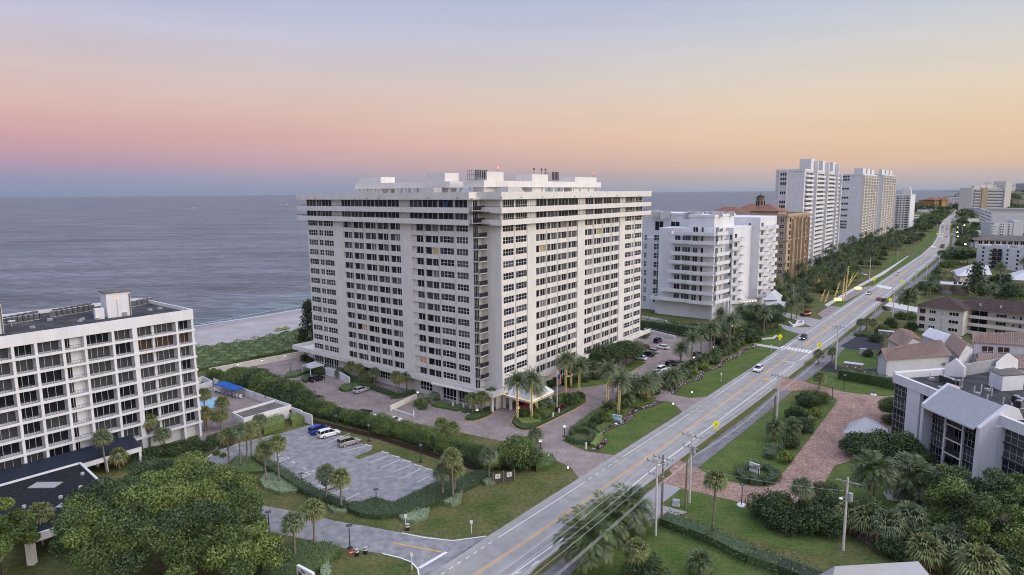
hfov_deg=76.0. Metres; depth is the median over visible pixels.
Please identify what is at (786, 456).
shrub
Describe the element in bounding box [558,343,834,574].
overhead wires
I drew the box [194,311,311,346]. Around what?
beach sand
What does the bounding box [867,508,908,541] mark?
sabal palm
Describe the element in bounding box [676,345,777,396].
lawn
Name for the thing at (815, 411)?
shrub
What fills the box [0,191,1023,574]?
ground
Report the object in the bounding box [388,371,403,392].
sabal palm
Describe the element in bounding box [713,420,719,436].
crossing sign
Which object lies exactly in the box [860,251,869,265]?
palm tree
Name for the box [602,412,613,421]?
shrub
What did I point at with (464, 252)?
window
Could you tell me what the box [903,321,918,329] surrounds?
shrub
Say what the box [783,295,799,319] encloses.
date palm
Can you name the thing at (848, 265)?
leaning palm
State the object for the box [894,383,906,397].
window
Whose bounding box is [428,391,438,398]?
shrub
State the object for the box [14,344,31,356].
window
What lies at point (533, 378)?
date palm
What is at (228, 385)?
shade canopy
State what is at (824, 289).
leaning palm
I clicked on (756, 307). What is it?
palm tree
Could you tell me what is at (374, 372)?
sabal palm
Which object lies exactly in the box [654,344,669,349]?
parked car
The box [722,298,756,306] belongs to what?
lit canopy
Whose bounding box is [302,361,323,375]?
carport
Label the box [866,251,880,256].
broadleaf tree
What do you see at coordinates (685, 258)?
window
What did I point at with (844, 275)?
leaning palm
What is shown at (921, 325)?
window
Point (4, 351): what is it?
window
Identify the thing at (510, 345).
window
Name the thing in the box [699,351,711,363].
coconut palm
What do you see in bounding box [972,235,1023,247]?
apartment building
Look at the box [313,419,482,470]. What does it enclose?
soil strip
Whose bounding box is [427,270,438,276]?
window
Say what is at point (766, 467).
hedge
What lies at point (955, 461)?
window
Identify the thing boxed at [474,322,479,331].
window
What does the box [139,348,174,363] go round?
window
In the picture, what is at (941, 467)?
sabal palm
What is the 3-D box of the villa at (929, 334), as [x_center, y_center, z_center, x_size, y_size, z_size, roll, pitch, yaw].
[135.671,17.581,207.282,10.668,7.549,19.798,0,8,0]
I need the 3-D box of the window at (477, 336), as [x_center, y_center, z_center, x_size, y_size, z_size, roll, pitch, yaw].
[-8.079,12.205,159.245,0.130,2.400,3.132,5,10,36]
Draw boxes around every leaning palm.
[821,286,829,301]
[825,287,832,302]
[834,278,844,297]
[841,271,848,299]
[844,262,852,298]
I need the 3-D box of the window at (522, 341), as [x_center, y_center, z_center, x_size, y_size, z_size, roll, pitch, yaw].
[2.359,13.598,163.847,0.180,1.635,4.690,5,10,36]
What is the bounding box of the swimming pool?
[200,397,217,407]
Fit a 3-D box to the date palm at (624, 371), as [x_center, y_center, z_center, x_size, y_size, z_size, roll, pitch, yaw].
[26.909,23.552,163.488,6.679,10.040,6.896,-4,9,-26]
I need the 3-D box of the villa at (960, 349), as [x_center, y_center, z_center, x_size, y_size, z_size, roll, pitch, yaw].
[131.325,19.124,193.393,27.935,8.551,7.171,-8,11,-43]
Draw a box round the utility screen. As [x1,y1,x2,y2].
[492,469,514,482]
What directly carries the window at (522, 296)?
in the apartment tower at (440, 285)
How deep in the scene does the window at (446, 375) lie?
164.98 m
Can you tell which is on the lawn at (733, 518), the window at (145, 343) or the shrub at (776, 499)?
the shrub at (776, 499)
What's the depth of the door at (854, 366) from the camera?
188.29 m
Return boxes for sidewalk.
[751,343,778,348]
[825,255,909,306]
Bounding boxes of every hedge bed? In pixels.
[229,454,264,473]
[258,472,297,494]
[259,539,341,574]
[263,413,284,433]
[285,368,312,378]
[288,412,303,425]
[301,373,309,382]
[319,559,331,574]
[326,504,347,514]
[338,381,359,391]
[345,468,491,519]
[398,507,430,523]
[431,399,471,413]
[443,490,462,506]
[465,406,495,419]
[482,477,494,485]
[512,404,575,429]
[516,417,541,423]
[534,451,556,471]
[590,432,602,447]
[595,397,655,431]
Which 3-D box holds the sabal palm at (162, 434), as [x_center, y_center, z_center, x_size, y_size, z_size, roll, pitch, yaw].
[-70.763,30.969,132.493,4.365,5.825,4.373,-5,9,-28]
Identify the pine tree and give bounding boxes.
[293,329,308,343]
[294,298,312,341]
[959,260,995,297]
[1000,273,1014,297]
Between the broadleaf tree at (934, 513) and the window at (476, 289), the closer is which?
the broadleaf tree at (934, 513)
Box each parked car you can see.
[308,374,324,381]
[308,424,329,434]
[314,394,324,399]
[315,479,335,490]
[317,427,339,438]
[337,435,360,446]
[352,386,369,393]
[360,409,372,413]
[518,401,529,407]
[632,355,647,360]
[643,351,654,356]
[645,348,659,353]
[653,337,661,342]
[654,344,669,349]
[656,364,669,371]
[665,360,674,365]
[674,360,683,365]
[692,351,700,356]
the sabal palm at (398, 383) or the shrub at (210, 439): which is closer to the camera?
the shrub at (210, 439)
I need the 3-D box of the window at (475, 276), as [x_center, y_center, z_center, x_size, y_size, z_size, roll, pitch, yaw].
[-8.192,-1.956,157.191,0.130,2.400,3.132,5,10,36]
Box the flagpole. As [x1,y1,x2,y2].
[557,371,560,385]
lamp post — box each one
[265,510,270,532]
[346,524,352,549]
[418,444,422,462]
[737,483,745,506]
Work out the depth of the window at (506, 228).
155.59 m
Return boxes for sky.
[0,0,1023,196]
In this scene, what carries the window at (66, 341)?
in the apartment block
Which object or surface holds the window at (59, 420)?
in the apartment block
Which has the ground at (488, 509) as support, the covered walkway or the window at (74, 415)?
the covered walkway
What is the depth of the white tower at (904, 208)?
845.37 m
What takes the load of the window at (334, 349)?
in the apartment tower at (440, 285)
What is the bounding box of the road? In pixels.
[429,210,955,574]
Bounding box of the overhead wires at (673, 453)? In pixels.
[497,255,936,574]
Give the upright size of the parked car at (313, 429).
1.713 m
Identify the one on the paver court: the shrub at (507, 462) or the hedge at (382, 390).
the hedge at (382, 390)
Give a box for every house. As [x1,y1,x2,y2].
[232,399,291,423]
[820,561,928,574]
[938,281,969,295]
[951,264,991,281]
[1009,270,1023,284]
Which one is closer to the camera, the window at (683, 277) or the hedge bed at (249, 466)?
the hedge bed at (249, 466)
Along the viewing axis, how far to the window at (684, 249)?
270.01 m
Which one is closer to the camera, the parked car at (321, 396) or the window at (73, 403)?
the window at (73, 403)
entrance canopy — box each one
[501,377,553,409]
[843,417,890,437]
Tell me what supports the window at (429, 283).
in the apartment tower at (440, 285)
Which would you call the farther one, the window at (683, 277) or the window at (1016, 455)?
the window at (683, 277)
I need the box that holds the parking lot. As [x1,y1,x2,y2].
[262,425,437,503]
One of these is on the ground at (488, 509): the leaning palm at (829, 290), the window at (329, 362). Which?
the leaning palm at (829, 290)
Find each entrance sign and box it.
[296,564,314,574]
[612,414,620,423]
[748,462,760,473]
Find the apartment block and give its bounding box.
[0,288,202,469]
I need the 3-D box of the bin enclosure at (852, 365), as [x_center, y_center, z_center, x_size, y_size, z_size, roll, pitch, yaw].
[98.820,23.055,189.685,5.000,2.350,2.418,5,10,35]
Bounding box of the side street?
[779,312,824,333]
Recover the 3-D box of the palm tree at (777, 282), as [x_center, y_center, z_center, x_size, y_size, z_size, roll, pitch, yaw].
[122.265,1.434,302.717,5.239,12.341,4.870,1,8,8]
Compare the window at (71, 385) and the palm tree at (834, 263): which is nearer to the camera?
the window at (71, 385)
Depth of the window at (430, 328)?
167.08 m
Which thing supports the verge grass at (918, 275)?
on the ground at (488, 509)
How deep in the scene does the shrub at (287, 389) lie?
161.98 m
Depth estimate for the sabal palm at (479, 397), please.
154.01 m
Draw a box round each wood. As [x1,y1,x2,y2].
[914,202,942,211]
[948,203,973,215]
[1006,198,1023,207]
[1011,193,1023,198]
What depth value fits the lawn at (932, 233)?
775.66 m
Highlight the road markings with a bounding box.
[205,217,949,574]
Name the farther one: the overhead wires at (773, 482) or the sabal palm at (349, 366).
the sabal palm at (349, 366)
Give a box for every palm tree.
[751,303,761,322]
[774,278,780,290]
[780,269,791,283]
[792,264,800,280]
[792,276,799,284]
[797,287,803,311]
[799,268,807,279]
[800,288,810,308]
[801,276,812,290]
[810,269,818,291]
[821,266,831,280]
[825,261,831,280]
[828,265,835,280]
[831,260,839,267]
[831,271,839,281]
[837,264,845,275]
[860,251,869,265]
[923,281,933,297]
[926,275,935,281]
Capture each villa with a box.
[876,340,952,376]
[887,328,923,346]
[922,328,962,342]
[944,333,973,363]
[971,332,1023,361]
[975,358,1023,372]
[976,353,1023,360]
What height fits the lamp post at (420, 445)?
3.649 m
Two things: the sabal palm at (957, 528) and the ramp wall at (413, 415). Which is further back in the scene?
the ramp wall at (413, 415)
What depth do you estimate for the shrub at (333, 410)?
151.64 m
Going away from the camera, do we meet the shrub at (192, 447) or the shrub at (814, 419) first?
the shrub at (192, 447)
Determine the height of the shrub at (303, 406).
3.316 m
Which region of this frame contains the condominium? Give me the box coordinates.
[892,353,1023,481]
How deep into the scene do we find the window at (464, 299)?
158.87 m
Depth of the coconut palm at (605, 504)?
97.19 m
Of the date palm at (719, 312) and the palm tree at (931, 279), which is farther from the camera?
the palm tree at (931, 279)
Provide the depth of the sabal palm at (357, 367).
182.17 m
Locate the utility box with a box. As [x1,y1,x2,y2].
[672,498,679,506]
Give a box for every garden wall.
[198,376,212,388]
[209,351,303,370]
[213,378,274,402]
[291,407,312,424]
[325,367,349,383]
[642,316,707,328]
[644,328,674,338]
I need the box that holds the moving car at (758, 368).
[753,364,762,371]
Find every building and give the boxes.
[641,210,778,319]
[714,194,810,281]
[915,296,1023,335]
[917,209,928,211]
[918,197,949,208]
[947,197,958,203]
[949,200,958,205]
[951,218,978,221]
[972,209,979,214]
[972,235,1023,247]
[976,244,1023,270]
[979,208,1023,232]
[980,220,1023,235]
[1012,200,1023,204]
[1016,185,1023,190]
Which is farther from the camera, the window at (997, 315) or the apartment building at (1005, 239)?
the apartment building at (1005, 239)
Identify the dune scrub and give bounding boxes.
[195,328,312,371]
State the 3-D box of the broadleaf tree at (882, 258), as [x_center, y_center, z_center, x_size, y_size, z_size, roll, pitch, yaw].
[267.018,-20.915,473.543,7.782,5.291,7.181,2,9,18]
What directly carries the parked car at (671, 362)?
on the paver court
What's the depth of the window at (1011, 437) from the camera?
111.83 m
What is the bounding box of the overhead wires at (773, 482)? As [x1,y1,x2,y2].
[692,467,842,490]
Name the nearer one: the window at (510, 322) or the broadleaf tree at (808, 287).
the window at (510, 322)
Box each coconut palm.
[551,503,616,574]
[581,490,632,548]
[599,399,617,411]
[602,481,657,536]
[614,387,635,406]
[677,366,688,380]
[678,362,692,370]
[685,359,697,369]
[685,547,714,574]
[693,354,705,367]
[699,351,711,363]
[708,346,721,357]
[715,344,727,354]
[720,339,732,349]
[728,336,739,346]
[734,332,745,343]
[764,416,785,440]
[781,416,803,437]
[847,447,902,498]
[890,454,934,506]
[897,287,920,328]
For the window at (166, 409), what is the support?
in the apartment block
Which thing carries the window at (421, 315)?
in the apartment tower at (440, 285)
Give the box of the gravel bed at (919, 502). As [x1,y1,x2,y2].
[883,488,933,507]
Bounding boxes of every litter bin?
[354,548,358,556]
[363,546,367,554]
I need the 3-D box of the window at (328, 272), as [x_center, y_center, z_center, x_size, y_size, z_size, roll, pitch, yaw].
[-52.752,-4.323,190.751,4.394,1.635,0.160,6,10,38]
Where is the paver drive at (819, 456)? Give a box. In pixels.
[661,377,958,566]
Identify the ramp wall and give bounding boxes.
[389,407,414,416]
[390,394,416,410]
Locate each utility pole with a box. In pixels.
[647,458,667,535]
[653,454,673,516]
[682,432,701,502]
[684,460,687,508]
[771,374,786,418]
[773,396,775,418]
[833,325,844,368]
[835,476,860,550]
[892,290,898,316]
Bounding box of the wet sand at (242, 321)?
[195,309,303,330]
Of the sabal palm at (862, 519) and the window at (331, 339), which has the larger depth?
the window at (331, 339)
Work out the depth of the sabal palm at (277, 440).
117.31 m
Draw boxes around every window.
[0,348,8,358]
[0,362,10,375]
[0,378,12,391]
[0,395,14,407]
[0,410,16,424]
[0,426,17,440]
[0,442,19,456]
[0,457,21,469]
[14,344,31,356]
[15,358,33,371]
[17,374,35,387]
[19,390,36,403]
[21,405,38,418]
[23,421,40,434]
[25,436,42,449]
[27,452,43,462]
[37,340,58,352]
[39,354,60,367]
[40,369,61,383]
[42,384,63,398]
[44,400,65,413]
[46,415,66,428]
[47,430,68,443]
[49,444,69,456]
[64,338,69,347]
[66,352,70,362]
[67,367,72,378]
[69,382,74,392]
[70,397,75,407]
[72,412,77,422]
[74,427,78,436]
[75,442,80,449]
[86,332,108,344]
[87,346,109,358]
[89,360,111,373]
[91,375,112,388]
[92,389,114,402]
[94,403,115,417]
[95,417,116,431]
[112,432,117,439]
[114,329,128,339]
[115,342,130,354]
[117,356,131,368]
[118,371,132,382]
[120,385,134,396]
[121,399,135,410]
[122,413,136,424]
[124,426,137,436]
[137,322,172,335]
[138,335,173,349]
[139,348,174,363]
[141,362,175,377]
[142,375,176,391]
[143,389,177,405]
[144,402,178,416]
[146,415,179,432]
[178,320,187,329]
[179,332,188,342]
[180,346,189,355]
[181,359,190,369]
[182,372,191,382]
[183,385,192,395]
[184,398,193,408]
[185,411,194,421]
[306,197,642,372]
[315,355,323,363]
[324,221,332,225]
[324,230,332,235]
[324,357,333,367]
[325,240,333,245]
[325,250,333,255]
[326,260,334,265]
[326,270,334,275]
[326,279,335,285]
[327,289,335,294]
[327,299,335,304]
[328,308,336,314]
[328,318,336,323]
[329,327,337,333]
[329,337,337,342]
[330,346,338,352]
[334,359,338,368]
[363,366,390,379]
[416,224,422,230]
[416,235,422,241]
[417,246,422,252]
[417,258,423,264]
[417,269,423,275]
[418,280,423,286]
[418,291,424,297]
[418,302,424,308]
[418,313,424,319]
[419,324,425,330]
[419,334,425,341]
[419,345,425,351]
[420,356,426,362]
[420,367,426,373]
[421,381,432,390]
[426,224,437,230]
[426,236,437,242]
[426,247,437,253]
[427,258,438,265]
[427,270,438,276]
[427,281,438,288]
[427,292,439,299]
[428,303,439,310]
[428,314,439,321]
[428,325,439,332]
[429,336,440,344]
[429,347,440,355]
[429,358,440,365]
[430,369,440,376]
[440,225,453,230]
[440,236,453,242]
[440,248,453,254]
[441,259,453,266]
[441,271,454,277]
[441,282,454,289]
[441,293,454,300]
[442,305,454,312]
[442,316,455,323]
[442,327,455,335]
[442,338,455,346]
[443,350,455,357]
[443,361,455,368]
[443,372,456,380]
[444,387,455,400]
[456,225,467,231]
[456,237,467,243]
[457,249,467,255]
[457,260,467,267]
[457,272,468,279]
[457,284,468,290]
[458,296,468,302]
[458,307,468,314]
[458,319,468,325]
[458,330,469,337]
[459,342,469,349]
[459,353,469,360]
[459,364,469,371]
[459,375,469,383]
[460,391,467,403]
[472,200,477,207]
[473,226,479,236]
[473,239,477,248]
[473,250,478,260]
[473,262,478,272]
[474,274,480,284]
[474,286,480,295]
[474,298,478,307]
[474,310,479,319]
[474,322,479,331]
[474,333,479,342]
[475,345,481,352]
[475,357,481,365]
[475,368,479,377]
[475,380,480,388]
[503,225,513,231]
[503,236,513,243]
[503,248,513,255]
[503,260,513,267]
[503,272,513,279]
[503,284,513,291]
[504,295,513,303]
[504,307,513,315]
[504,319,513,326]
[504,330,513,338]
[504,342,513,350]
[504,353,513,361]
[504,364,514,373]
[516,224,525,230]
[516,235,525,242]
[516,247,526,253]
[516,258,526,265]
[516,270,526,277]
[516,281,526,288]
[516,292,526,300]
[516,304,526,312]
[516,315,526,323]
[516,326,526,334]
[517,337,526,345]
[517,348,526,357]
[517,360,526,368]
[560,361,600,376]
[653,270,657,275]
[653,279,657,284]
[655,221,663,229]
[671,221,679,225]
[673,293,678,297]
[674,255,679,259]
[674,265,679,269]
[674,274,679,278]
[675,235,680,239]
[681,265,689,270]
[681,275,689,279]
[681,284,688,289]
[681,293,688,298]
[682,235,690,239]
[682,247,689,251]
[682,256,689,260]
[692,247,697,252]
[839,215,873,234]
[892,408,904,423]
[892,420,903,432]
[893,395,905,410]
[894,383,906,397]
[918,323,924,328]
[919,308,925,313]
[919,315,925,320]
[930,431,942,447]
[930,445,941,462]
[932,418,943,433]
[933,413,944,420]
[948,320,957,323]
[948,328,957,331]
[949,312,958,316]
[952,457,958,465]
[953,443,959,452]
[954,427,961,438]
[961,461,971,477]
[963,447,973,463]
[964,432,974,448]
[965,427,975,433]
[970,318,986,323]
[970,326,986,331]
[971,310,987,316]
[973,188,1002,208]
[981,346,993,352]
[995,322,1005,325]
[996,314,1006,317]
[997,347,1009,353]
[1001,459,1023,477]
[1003,443,1023,465]
[1004,428,1023,448]
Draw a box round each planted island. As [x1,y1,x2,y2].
[462,408,498,421]
[510,392,587,430]
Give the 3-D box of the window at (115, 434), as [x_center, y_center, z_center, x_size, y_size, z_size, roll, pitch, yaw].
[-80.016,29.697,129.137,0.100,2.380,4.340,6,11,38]
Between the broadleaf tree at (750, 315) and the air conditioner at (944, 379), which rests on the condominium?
the air conditioner at (944, 379)
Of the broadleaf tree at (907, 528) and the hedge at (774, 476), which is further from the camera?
the hedge at (774, 476)
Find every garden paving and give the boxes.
[818,306,839,317]
[841,286,871,300]
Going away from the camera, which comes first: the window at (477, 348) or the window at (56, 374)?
the window at (56, 374)
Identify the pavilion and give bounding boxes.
[763,290,782,304]
[765,301,785,312]
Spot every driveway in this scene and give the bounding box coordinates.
[626,484,685,529]
[820,361,876,373]
[841,336,884,349]
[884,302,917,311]
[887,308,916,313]
[907,279,927,283]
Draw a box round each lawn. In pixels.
[562,359,645,388]
[573,522,777,574]
[602,402,680,453]
[660,489,848,554]
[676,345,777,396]
[698,397,833,485]
[750,325,797,345]
[778,318,796,325]
[806,370,894,395]
[820,295,858,316]
[826,460,898,509]
[833,348,878,368]
[863,272,891,285]
[881,255,905,268]
[885,252,922,269]
[913,245,927,252]
[919,238,934,243]
[926,230,937,236]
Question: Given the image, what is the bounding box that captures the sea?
[0,190,959,327]
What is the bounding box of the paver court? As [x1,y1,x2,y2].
[248,333,728,441]
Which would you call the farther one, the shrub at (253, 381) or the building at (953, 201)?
the building at (953, 201)
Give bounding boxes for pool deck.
[199,384,262,451]
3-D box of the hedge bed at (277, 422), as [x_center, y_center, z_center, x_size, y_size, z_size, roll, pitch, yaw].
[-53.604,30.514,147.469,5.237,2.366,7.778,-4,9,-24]
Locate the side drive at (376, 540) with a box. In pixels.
[250,506,486,574]
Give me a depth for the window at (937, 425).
125.83 m
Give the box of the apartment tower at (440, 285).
[292,167,651,411]
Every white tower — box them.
[774,159,842,265]
[838,168,878,243]
[874,169,896,235]
[893,187,915,229]
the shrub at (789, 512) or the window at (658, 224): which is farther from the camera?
the window at (658, 224)
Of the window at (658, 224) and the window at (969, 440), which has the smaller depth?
the window at (969, 440)
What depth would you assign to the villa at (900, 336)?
201.12 m
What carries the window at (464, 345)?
in the apartment tower at (440, 285)
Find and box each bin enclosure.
[844,361,863,371]
[878,330,894,337]
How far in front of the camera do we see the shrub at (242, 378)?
174.84 m
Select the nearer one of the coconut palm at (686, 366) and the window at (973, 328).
the coconut palm at (686, 366)
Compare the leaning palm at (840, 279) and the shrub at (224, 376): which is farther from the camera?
the leaning palm at (840, 279)
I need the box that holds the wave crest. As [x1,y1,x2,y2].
[202,306,297,323]
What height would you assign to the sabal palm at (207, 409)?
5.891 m
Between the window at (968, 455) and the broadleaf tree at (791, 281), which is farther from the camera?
the broadleaf tree at (791, 281)
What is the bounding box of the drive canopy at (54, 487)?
[0,462,115,565]
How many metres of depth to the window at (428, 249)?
164.29 m
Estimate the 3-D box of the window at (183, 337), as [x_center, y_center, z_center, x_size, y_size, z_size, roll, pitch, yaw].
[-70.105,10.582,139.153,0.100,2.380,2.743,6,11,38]
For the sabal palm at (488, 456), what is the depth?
118.30 m
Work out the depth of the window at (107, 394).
128.09 m
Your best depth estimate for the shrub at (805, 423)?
141.53 m
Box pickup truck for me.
[800,310,810,316]
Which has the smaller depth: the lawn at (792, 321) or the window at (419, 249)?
the window at (419, 249)
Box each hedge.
[249,454,351,508]
[345,370,403,398]
[391,389,415,399]
[564,424,595,444]
[572,406,605,426]
[640,317,712,340]
[658,508,824,574]
[733,465,782,486]
[736,460,779,473]
[758,326,780,335]
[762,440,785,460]
[837,366,894,389]
[853,332,867,336]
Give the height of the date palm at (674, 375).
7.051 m
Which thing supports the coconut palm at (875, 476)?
on the lawn at (841, 472)
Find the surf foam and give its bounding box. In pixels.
[194,309,300,326]
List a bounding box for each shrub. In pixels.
[127,454,137,461]
[134,448,147,459]
[141,446,156,459]
[150,445,163,456]
[156,443,169,456]
[166,440,180,450]
[166,445,183,455]
[180,441,192,452]
[184,443,201,454]
[193,438,205,444]
[197,441,210,450]
[201,440,216,450]
[204,368,221,378]
[205,436,219,444]
[211,371,223,380]
[218,369,238,382]
[229,366,248,383]
[232,369,262,388]
[238,366,257,372]
[247,371,280,392]
[250,368,271,372]
[252,373,289,395]
[264,379,300,398]
[275,381,309,401]
[283,387,318,407]
[291,379,306,387]
[299,399,315,411]
[300,354,308,360]
[304,397,324,413]
[306,357,314,362]
[309,367,325,374]
[309,401,334,418]
[318,401,337,416]
[326,407,341,420]
[330,407,349,421]
[339,409,352,424]
[344,409,362,423]
[351,411,369,427]
[359,414,372,427]
[368,412,393,432]
[375,415,399,434]
[385,422,398,437]
[391,423,404,438]
[392,419,414,439]
[402,429,413,443]
[406,423,429,443]
[413,397,424,406]
[414,427,435,444]
[417,402,427,409]
[421,393,433,402]
[421,430,438,448]
[426,431,442,449]
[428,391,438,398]
[432,433,447,453]
[437,434,461,450]
[449,438,460,448]
[449,438,474,456]
[460,445,472,462]
[465,444,484,464]
[466,445,487,468]
[475,446,499,469]
[487,451,504,469]
[497,433,543,469]
[497,448,523,469]
[518,407,530,417]
[532,406,549,418]
[538,402,546,408]
[543,398,555,406]
[545,380,555,387]
[552,395,558,403]
[561,377,569,384]
[562,392,581,404]
[567,377,575,384]
[574,374,582,382]
[575,391,585,397]
[582,374,591,381]
[585,371,595,378]
[586,422,597,428]
[593,415,604,423]
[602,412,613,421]
[615,408,624,414]
[620,402,629,407]
[620,550,673,574]
[629,400,642,407]
[637,393,647,401]
[685,371,692,377]
[691,369,698,374]
[699,363,710,370]
[711,358,719,363]
[730,345,738,351]
[744,488,798,531]
[745,336,755,342]
[760,500,810,537]
[777,450,794,463]
[780,435,800,447]
[783,406,808,418]
[787,416,814,433]
[790,496,843,540]
[795,390,821,407]
[801,414,817,424]
[807,407,822,416]
[810,487,844,521]
[812,480,841,498]
[813,390,830,403]
[838,430,886,460]
[855,428,900,459]
[861,349,873,356]
[867,333,884,341]
[870,530,913,561]
[874,324,890,332]
[880,411,892,423]
[882,317,899,327]
[884,429,925,462]
[889,439,934,465]
[894,311,905,318]
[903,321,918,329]
[904,311,916,318]
[935,517,992,549]
[969,536,1023,574]
[976,288,988,295]
[987,274,1003,282]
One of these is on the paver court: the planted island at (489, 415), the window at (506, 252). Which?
the planted island at (489, 415)
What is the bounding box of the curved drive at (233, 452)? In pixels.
[208,436,271,465]
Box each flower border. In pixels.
[592,401,660,449]
[669,344,756,392]
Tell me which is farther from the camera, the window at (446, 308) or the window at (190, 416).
the window at (446, 308)
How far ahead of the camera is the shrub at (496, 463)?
123.37 m
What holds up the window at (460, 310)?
in the apartment tower at (440, 285)
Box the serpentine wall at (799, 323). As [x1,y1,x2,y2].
[788,320,803,326]
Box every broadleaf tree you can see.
[0,497,40,574]
[48,449,264,574]
[164,512,292,574]
[203,449,232,471]
[579,355,597,370]
[586,348,608,369]
[593,343,623,364]
[605,342,633,363]
[614,340,645,363]
[712,334,728,342]
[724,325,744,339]
[737,310,752,321]
[737,324,758,339]
[741,311,760,322]
[741,320,749,326]
[743,321,761,332]
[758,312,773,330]
[768,312,786,326]
[770,303,786,314]
[783,277,794,283]
[794,294,813,306]
[795,283,811,292]
[815,282,821,289]
[819,281,835,289]
[821,280,842,291]
[832,274,848,280]
[834,257,844,261]
[842,496,885,523]
[846,270,860,279]
[847,265,857,271]
[856,503,920,537]
[857,259,868,264]
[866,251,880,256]
[868,259,881,265]
[876,255,886,260]
[877,251,888,255]
[877,396,893,414]
[878,244,890,249]
[901,239,912,244]
[907,237,916,241]
[915,232,925,237]
[915,281,936,294]
[916,502,959,528]
[917,465,1023,549]
[918,223,934,229]
[925,219,937,224]
[930,268,943,274]
[932,280,943,293]
[934,215,943,219]
[937,260,954,268]
[947,249,970,264]
[953,239,970,246]
[958,230,972,234]
[966,249,976,263]
[967,226,978,229]
[986,281,1023,299]
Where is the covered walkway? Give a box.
[0,435,141,483]
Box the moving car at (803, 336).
[799,333,807,339]
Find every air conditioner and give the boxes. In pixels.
[11,316,17,322]
[17,316,23,322]
[23,315,28,321]
[28,314,34,320]
[34,313,40,319]
[50,311,56,316]
[56,310,61,315]
[62,309,67,314]
[67,308,72,313]
[72,307,77,313]
[78,306,83,312]
[83,305,88,311]
[88,304,93,310]
[131,301,136,306]
[941,376,948,382]
[950,379,956,384]
[956,379,962,387]
[1010,395,1021,401]
[1013,399,1023,408]
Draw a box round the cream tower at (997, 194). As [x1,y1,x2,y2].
[958,181,1011,210]
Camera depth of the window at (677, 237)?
271.47 m
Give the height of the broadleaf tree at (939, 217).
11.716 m
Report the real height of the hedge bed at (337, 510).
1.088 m
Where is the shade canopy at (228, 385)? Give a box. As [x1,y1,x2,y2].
[215,381,244,396]
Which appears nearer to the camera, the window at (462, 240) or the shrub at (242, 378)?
the window at (462, 240)
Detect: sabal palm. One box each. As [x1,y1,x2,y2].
[27,501,55,544]
[90,428,113,472]
[107,447,130,468]
[139,413,159,445]
[151,427,172,444]
[199,388,212,405]
[200,406,213,430]
[201,407,212,429]
[211,409,229,428]
[214,396,230,409]
[216,427,237,464]
[230,422,248,464]
[238,421,257,460]
[247,420,260,456]
[251,414,269,439]
[254,440,275,479]
[266,433,286,480]
[278,511,306,553]
[298,497,327,543]
[314,463,335,496]
[328,467,351,504]
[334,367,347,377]
[344,361,355,376]
[352,363,364,379]
[357,370,367,381]
[363,371,373,383]
[367,367,380,383]
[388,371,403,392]
[392,373,404,393]
[401,371,412,391]
[432,461,454,492]
[433,416,448,435]
[439,446,462,496]
[444,421,461,435]
[448,462,465,489]
[464,392,477,411]
[473,390,489,410]
[479,447,499,477]
[485,387,499,399]
[527,427,543,444]
[622,535,650,566]
[702,469,730,527]
[789,477,815,527]
[812,371,826,388]
[813,349,825,363]
[826,346,838,365]
[833,500,860,535]
[849,502,879,538]
[855,318,865,331]
[863,317,869,330]
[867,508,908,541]
[868,318,878,334]
[889,451,927,485]
[892,499,931,530]
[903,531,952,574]
[927,523,963,565]
[932,463,956,474]
[943,521,982,549]
[947,540,1011,574]
[1004,554,1023,574]
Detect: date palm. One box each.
[503,367,529,417]
[519,366,544,416]
[524,374,548,407]
[554,346,577,392]
[559,352,579,386]
[568,354,591,390]
[594,358,620,401]
[606,368,634,413]
[610,362,631,395]
[625,373,639,395]
[628,372,650,395]
[632,372,657,395]
[640,374,661,398]
[644,367,664,388]
[656,369,675,389]
[663,363,685,388]
[670,339,690,359]
[681,328,703,361]
[693,322,711,352]
[701,318,721,354]
[708,321,723,345]
[711,304,727,320]
[715,321,731,343]
[720,311,739,341]
[725,312,741,332]
[732,302,747,316]
[755,304,773,335]
[781,282,795,300]
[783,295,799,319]
[793,293,805,317]
[984,283,1001,298]
[993,260,1007,281]
[1018,255,1023,269]
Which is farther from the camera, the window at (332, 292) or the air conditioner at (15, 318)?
the window at (332, 292)
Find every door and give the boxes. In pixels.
[853,365,860,370]
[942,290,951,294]
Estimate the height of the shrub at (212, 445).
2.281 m
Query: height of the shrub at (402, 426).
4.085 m
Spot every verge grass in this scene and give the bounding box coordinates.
[539,524,605,573]
[646,470,671,489]
[685,393,771,461]
[789,372,798,378]
[804,345,830,365]
[912,270,923,280]
[926,257,940,268]
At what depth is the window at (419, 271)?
167.53 m
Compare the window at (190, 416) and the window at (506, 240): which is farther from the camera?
the window at (506, 240)
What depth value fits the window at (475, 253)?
155.80 m
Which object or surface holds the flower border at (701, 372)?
on the ground at (488, 509)
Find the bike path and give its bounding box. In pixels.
[541,228,955,574]
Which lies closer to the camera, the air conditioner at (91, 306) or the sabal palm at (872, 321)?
the air conditioner at (91, 306)
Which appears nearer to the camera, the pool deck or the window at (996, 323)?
the pool deck
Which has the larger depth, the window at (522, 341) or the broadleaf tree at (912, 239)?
the broadleaf tree at (912, 239)
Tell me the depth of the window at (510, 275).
157.09 m

